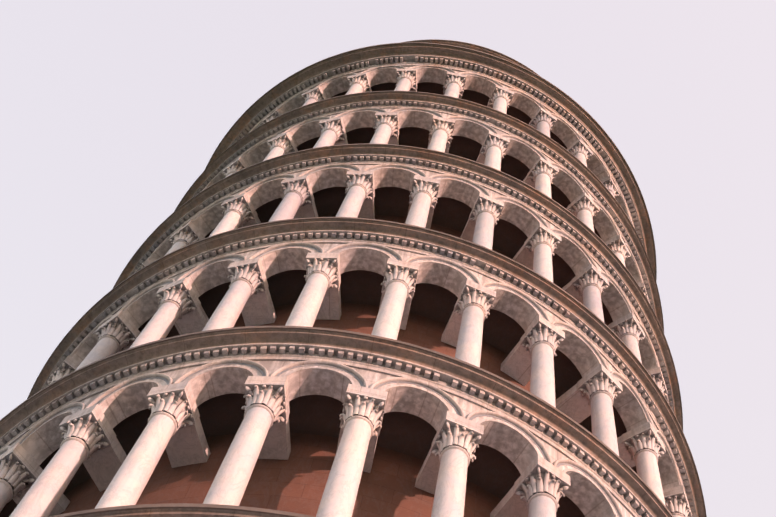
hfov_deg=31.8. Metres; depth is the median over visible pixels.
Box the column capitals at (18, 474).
[0,70,691,516]
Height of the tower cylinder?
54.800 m
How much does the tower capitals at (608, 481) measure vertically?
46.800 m
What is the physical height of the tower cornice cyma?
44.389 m
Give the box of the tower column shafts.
[0,78,681,516]
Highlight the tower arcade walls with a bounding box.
[1,67,678,516]
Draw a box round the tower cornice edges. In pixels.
[0,39,706,516]
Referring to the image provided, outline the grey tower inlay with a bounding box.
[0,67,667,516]
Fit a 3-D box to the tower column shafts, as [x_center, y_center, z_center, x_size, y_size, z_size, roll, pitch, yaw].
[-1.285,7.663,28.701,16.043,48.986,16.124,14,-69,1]
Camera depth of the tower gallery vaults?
28.55 m
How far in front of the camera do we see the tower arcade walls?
27.86 m
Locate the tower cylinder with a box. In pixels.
[59,215,585,516]
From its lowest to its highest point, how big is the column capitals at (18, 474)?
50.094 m
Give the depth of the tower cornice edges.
28.61 m
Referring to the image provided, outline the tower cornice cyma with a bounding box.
[0,41,704,516]
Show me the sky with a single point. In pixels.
(111, 111)
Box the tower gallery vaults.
[0,82,636,516]
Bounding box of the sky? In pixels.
[0,0,775,516]

